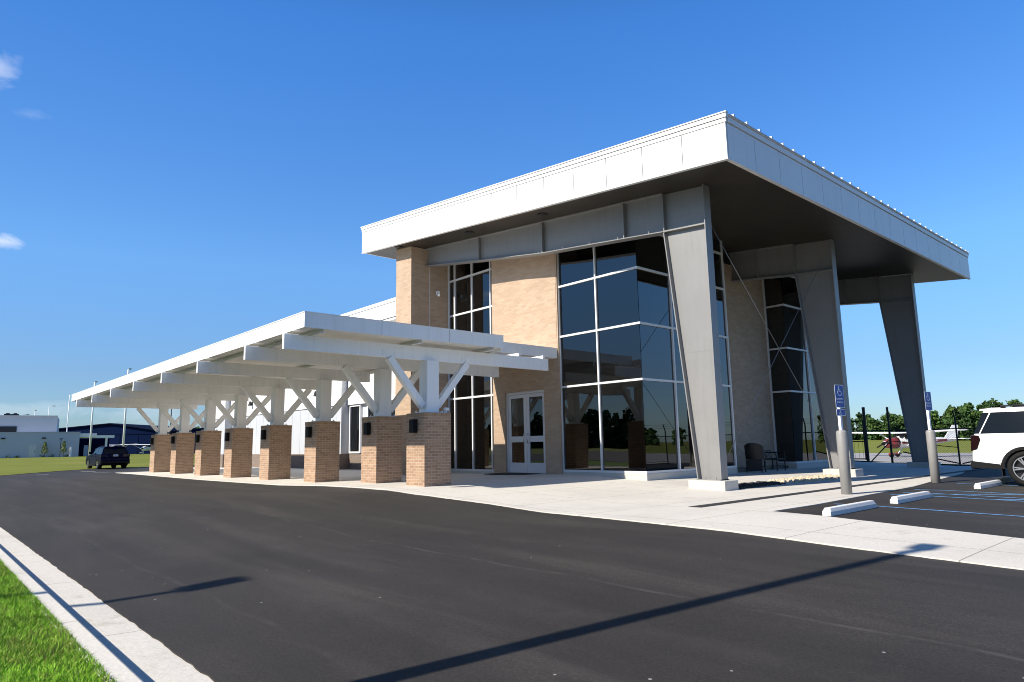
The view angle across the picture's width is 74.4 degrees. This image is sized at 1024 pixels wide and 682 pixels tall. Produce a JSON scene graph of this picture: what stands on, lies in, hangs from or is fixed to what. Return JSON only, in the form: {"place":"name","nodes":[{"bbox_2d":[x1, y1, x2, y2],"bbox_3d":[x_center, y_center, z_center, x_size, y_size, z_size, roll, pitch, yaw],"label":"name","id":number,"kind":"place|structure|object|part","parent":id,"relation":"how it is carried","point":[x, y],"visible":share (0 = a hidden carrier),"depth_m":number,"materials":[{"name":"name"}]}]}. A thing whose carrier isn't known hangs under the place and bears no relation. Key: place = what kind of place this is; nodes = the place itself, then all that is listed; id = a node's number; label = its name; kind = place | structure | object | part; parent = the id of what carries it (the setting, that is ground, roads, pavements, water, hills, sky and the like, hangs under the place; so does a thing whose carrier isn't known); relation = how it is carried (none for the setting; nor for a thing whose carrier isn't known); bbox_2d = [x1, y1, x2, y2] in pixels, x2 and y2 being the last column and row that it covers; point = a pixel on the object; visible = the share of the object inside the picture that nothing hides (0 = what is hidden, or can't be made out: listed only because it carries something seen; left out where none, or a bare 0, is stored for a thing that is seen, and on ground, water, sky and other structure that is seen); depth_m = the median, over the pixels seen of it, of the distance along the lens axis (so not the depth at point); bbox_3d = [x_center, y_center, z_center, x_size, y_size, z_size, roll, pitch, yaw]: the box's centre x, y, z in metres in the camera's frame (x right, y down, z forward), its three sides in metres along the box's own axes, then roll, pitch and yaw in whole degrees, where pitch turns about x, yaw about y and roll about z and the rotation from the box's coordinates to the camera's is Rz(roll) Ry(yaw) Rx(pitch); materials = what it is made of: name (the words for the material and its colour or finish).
{"place":"outdoors","nodes":[
{"label":"outdoors","id":0,"kind":"place"},
{"bbox_2d":[0,558,118,681],"bbox_3d":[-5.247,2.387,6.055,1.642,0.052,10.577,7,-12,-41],"label":"grass","id":1,"kind":"structure","parent":0,"point":[29,604],"depth_m":4.82,"materials":[{"name":"green plant"}]},
{"bbox_2d":[0,456,194,474],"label":"field verge","id":2,"kind":"structure","parent":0,"point":[9,467],"depth_m":64.13,"materials":[{"name":"green plant"}]},
{"bbox_2d":[0,440,970,475],"bbox_3d":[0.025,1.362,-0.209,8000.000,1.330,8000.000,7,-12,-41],"label":"ground","id":3,"kind":"structure","parent":0,"point":[139,455],"depth_m":102.30,"materials":[{"name":"green plant"}]},
{"bbox_2d":[40,442,48,455],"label":"young tree","id":4,"kind":"object","parent":3,"relation":"on","point":[44,447],"visible":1,"depth_m":116.59,"materials":[{"name":"green plant"}]},
{"bbox_2d":[0,413,113,457],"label":"grey building","id":5,"kind":"structure","parent":3,"relation":"on","point":[25,436],"depth_m":118.64,"materials":[{"name":"paint"}]},
{"bbox_2d":[28,445,35,456],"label":"door","id":6,"kind":"structure","parent":5,"relation":"in","point":[32,448],"depth_m":116.37,"materials":[{"name":"grey metal"}]},
{"bbox_2d":[83,445,87,455],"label":"porch door","id":7,"kind":"structure","parent":5,"relation":"in","point":[85,453],"depth_m":128.03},
{"bbox_2d":[60,441,67,454],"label":"young tree","id":8,"kind":"object","parent":3,"relation":"on","point":[63,445],"visible":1,"depth_m":117.71,"materials":[{"name":"green plant"}]},
{"bbox_2d":[66,395,70,431],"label":"light pole","id":9,"kind":"object","parent":3,"relation":"on","point":[68,413],"visible":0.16,"depth_m":122.98,"materials":[{"name":"silver metal"}]},
{"bbox_2d":[88,381,97,454],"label":"light pole","id":10,"kind":"object","parent":3,"relation":"on","point":[90,439],"visible":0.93,"depth_m":110.42,"materials":[{"name":"silver metal"}]},
{"bbox_2d":[0,527,213,681],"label":"kerb","id":11,"kind":"structure","parent":3,"relation":"on","point":[122,648],"depth_m":5.73,"materials":[{"name":"concrete"}]},
{"bbox_2d":[59,423,193,453],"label":"hangar","id":12,"kind":"structure","parent":3,"relation":"on","point":[137,434],"depth_m":185.01,"materials":[{"name":"blue metal"}]},
{"bbox_2d":[122,368,131,445],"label":"light pole","id":13,"kind":"object","parent":3,"relation":"on","point":[123,439],"visible":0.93,"depth_m":100.51,"materials":[{"name":"silver metal"}]},
{"bbox_2d":[121,444,150,453],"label":"light aeroplane","id":14,"kind":"object","parent":3,"relation":"on","point":[145,447],"visible":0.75,"depth_m":150.14,"materials":[{"name":"white metal"}]},
{"bbox_2d":[172,428,203,452],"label":"hangar","id":15,"kind":"structure","parent":3,"relation":"on","point":[194,430],"depth_m":181.18,"materials":[{"name":"blue metal"}]},
{"bbox_2d":[855,460,963,464],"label":"grass strip","id":16,"kind":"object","parent":3,"relation":"on","point":[896,462],"depth_m":32.03,"materials":[{"name":"green plant"}]},
{"bbox_2d":[854,453,972,463],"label":"airport apron","id":17,"kind":"object","parent":3,"relation":"on","point":[884,457],"visible":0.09,"depth_m":57.42,"materials":[{"name":"concrete"}]},
{"bbox_2d":[852,425,970,456],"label":"light aeroplane","id":18,"kind":"object","parent":17,"relation":"on","point":[905,438],"visible":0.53,"depth_m":59.49,"materials":[{"name":"white metal"}]},
{"bbox_2d":[895,434,907,438],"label":"cockpit window","id":19,"kind":"structure","parent":18,"relation":"in","point":[900,435],"depth_m":59.36,"materials":[{"name":"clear glass"}]},
{"bbox_2d":[851,410,978,439],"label":"airfield woodland","id":20,"kind":"object","parent":3,"relation":"on","point":[896,422],"visible":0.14,"depth_m":288.19,"materials":[{"name":"green plant"}]},
{"bbox_2d":[861,407,980,465],"bbox_3d":[28.899,3.118,23.158,0.324,3.407,32.076,7,-12,-41],"label":"chain link fence","id":21,"kind":"object","parent":3,"relation":"on","point":[889,434],"visible":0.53,"depth_m":33.67,"materials":[{"name":"black metal"}]},
{"bbox_2d":[851,420,866,459],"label":"metal gate","id":22,"kind":"structure","parent":21,"relation":"attached to","point":[860,421],"depth_m":35.12,"materials":[{"name":"black metal"}]},
{"bbox_2d":[937,398,1023,440],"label":"tall tree clump","id":23,"kind":"object","parent":3,"relation":"on","point":[962,421],"visible":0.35,"depth_m":255.88,"materials":[{"name":"green plant"}]},
{"bbox_2d":[0,461,1023,681],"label":"road","id":24,"kind":"structure","parent":0,"point":[217,581],"depth_m":6.53,"materials":[{"name":"black asphalt"}]},
{"bbox_2d":[86,446,129,468],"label":"suv","id":25,"kind":"object","parent":24,"relation":"on","point":[101,456],"visible":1,"depth_m":50.01,"materials":[{"name":"blue paint"}]},
{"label":"rear window","id":26,"kind":"part","parent":25,"relation":"part of","materials":[{"name":"black glass"}]},
{"bbox_2d":[822,500,876,515],"bbox_3d":[5.596,2.756,11.156,1.830,0.125,0.149,7,-12,-41],"label":"wheel stop","id":27,"kind":"object","parent":24,"relation":"on","point":[847,508],"visible":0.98,"depth_m":10.97,"materials":[{"name":"white concrete"}]},
{"bbox_2d":[890,491,931,503],"bbox_3d":[7.661,2.993,12.943,1.830,0.125,0.149,7,-12,-41],"label":"wheel stop","id":28,"kind":"object","parent":24,"relation":"on","point":[904,498],"visible":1,"depth_m":12.74,"materials":[{"name":"white concrete"}]},
{"bbox_2d":[924,392,940,482],"bbox_3d":[11.145,2.697,17.926,0.224,2.700,0.258,-6,-10,27],"label":"parking sign","id":29,"kind":"object","parent":24,"relation":"on","point":[932,455],"visible":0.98,"depth_m":17.85,"materials":[{"name":"grey metal"}]},
{"bbox_2d":[843,504,1023,516],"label":"parking line","id":30,"kind":"object","parent":24,"relation":"on","point":[950,511],"visible":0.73,"depth_m":11.06,"materials":[{"name":"blue paint"}]},
{"bbox_2d":[890,494,1013,500],"bbox_3d":[10.044,2.928,12.120,0.100,0.098,6.000,7,-12,-41],"label":"parking line","id":31,"kind":"object","parent":24,"relation":"on","point":[960,497],"visible":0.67,"depth_m":13.42,"materials":[{"name":"blue paint"}]},
{"bbox_2d":[902,492,1012,497],"bbox_3d":[10.567,2.989,12.582,0.100,0.098,6.000,7,-12,-41],"label":"parking line","id":32,"kind":"object","parent":24,"relation":"on","point":[957,494],"visible":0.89,"depth_m":14.07,"materials":[{"name":"blue paint"}]},
{"bbox_2d":[896,494,1023,494],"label":"parking line","id":33,"kind":"object","parent":24,"relation":"on","point":[988,494],"visible":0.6,"depth_m":14.02,"materials":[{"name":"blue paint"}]},
{"bbox_2d":[915,489,1011,493],"bbox_3d":[11.317,3.087,13.312,0.100,0.098,6.100,7,-12,-41],"label":"parking line","id":34,"kind":"object","parent":24,"relation":"on","point":[968,491],"visible":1,"depth_m":14.77,"materials":[{"name":"blue paint"}]},
{"bbox_2d":[974,480,1001,488],"bbox_3d":[11.331,3.406,16.056,1.830,0.125,0.149,7,-12,-41],"label":"wheel stop","id":35,"kind":"object","parent":24,"relation":"on","point":[986,484],"visible":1,"depth_m":15.80,"materials":[{"name":"white concrete"}]},
{"bbox_2d":[971,404,1023,485],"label":"suv","id":36,"kind":"object","parent":24,"relation":"on","point":[997,439],"visible":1,"depth_m":16.52,"materials":[{"name":"white paint"}]},
{"bbox_3d":[12.246,1.969,16.389,0.192,0.525,1.512,7,-12,-41],"label":"side window","id":37,"kind":"part","parent":36,"relation":"part of","materials":[{"name":"black glass"}]},
{"bbox_2d":[994,476,1013,483],"bbox_3d":[12.794,3.596,17.483,1.830,0.125,0.149,7,-12,-41],"label":"wheel stop","id":38,"kind":"object","parent":24,"relation":"on","point":[1006,479],"visible":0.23,"depth_m":17.26,"materials":[{"name":"grey concrete"}]},
{"bbox_2d":[993,499,1023,499],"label":"parking line","id":39,"kind":"object","parent":24,"relation":"on","point":[1008,499],"visible":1,"depth_m":12.98,"materials":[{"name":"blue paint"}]},
{"bbox_2d":[484,473,539,474],"bbox_3d":[0.000,4.438,22.518,1.000,0.025,1.750,7,-12,-41],"label":"door mat","id":40,"kind":"object","parent":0,"point":[511,473],"depth_m":22.41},
{"bbox_2d":[0,0,1023,427],"label":"sky","id":41,"kind":"structure","parent":0,"point":[178,177],"materials":[{"name":"blue"}]},
{"bbox_2d":[120,462,1023,569],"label":"pavement","id":42,"kind":"structure","parent":0,"point":[666,502],"depth_m":13.68,"materials":[{"name":"concrete"}]},
{"bbox_2d":[72,311,556,486],"bbox_3d":[-10.256,3.605,27.754,9.720,4.590,27.622,7,-12,-41],"label":"entrance canopy","id":43,"kind":"object","parent":42,"relation":"on","point":[309,352],"visible":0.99,"depth_m":20.12,"materials":[{"name":"white metal"}]},
{"bbox_2d":[215,110,970,490],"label":"terminal building","id":44,"kind":"structure","parent":42,"relation":"on","point":[677,296],"depth_m":22.38,"materials":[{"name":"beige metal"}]},
{"bbox_2d":[448,261,493,471],"bbox_3d":[-1.497,0.560,26.166,0.130,8.810,3.120,7,-12,-41],"label":"window frame","id":45,"kind":"structure","parent":44,"relation":"in","point":[470,404],"depth_m":26.15,"materials":[{"name":"metal"}]},
{"bbox_2d":[744,443,765,472],"bbox_3d":[8.345,3.997,23.162,0.636,0.998,0.641,-7,-10,33],"label":"patio chair","id":46,"kind":"object","parent":42,"relation":"on","point":[754,454],"visible":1,"depth_m":22.96,"materials":[{"name":"black metal"}]},
{"bbox_2d":[763,450,785,470],"bbox_3d":[9.453,4.302,24.352,0.584,0.715,0.597,5,-11,-36],"label":"patio chair","id":47,"kind":"object","parent":42,"relation":"on","point":[770,457],"visible":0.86,"depth_m":24.26,"materials":[{"name":"black metal"}]},
{"bbox_2d":[768,474,839,482],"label":"river stones","id":48,"kind":"object","parent":42,"relation":"on","point":[808,478],"visible":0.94,"depth_m":19.88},
{"bbox_2d":[688,468,986,506],"bbox_3d":[11.172,3.966,19.345,21.102,0.002,0.297,7,-12,-42],"label":"drain strip","id":49,"kind":"object","parent":42,"relation":"on","point":[735,501],"visible":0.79,"depth_m":15.23,"materials":[{"name":"black metal"}]},
{"bbox_2d":[834,385,852,494],"bbox_3d":[7.191,2.287,14.678,0.224,2.670,0.258,-6,-10,27],"label":"parking sign","id":50,"kind":"object","parent":42,"relation":"on","point":[844,461],"visible":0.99,"depth_m":14.61,"materials":[{"name":"grey metal"}]},
{"bbox_2d":[738,481,785,488],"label":"gravel","id":51,"kind":"structure","parent":0,"point":[743,485],"depth_m":17.94,"materials":[{"name":"gravel"}]},
{"bbox_2d":[853,440,971,452],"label":"airfield grass","id":52,"kind":"structure","parent":0,"point":[873,445],"depth_m":110.22,"materials":[{"name":"green plant"}]}
]}

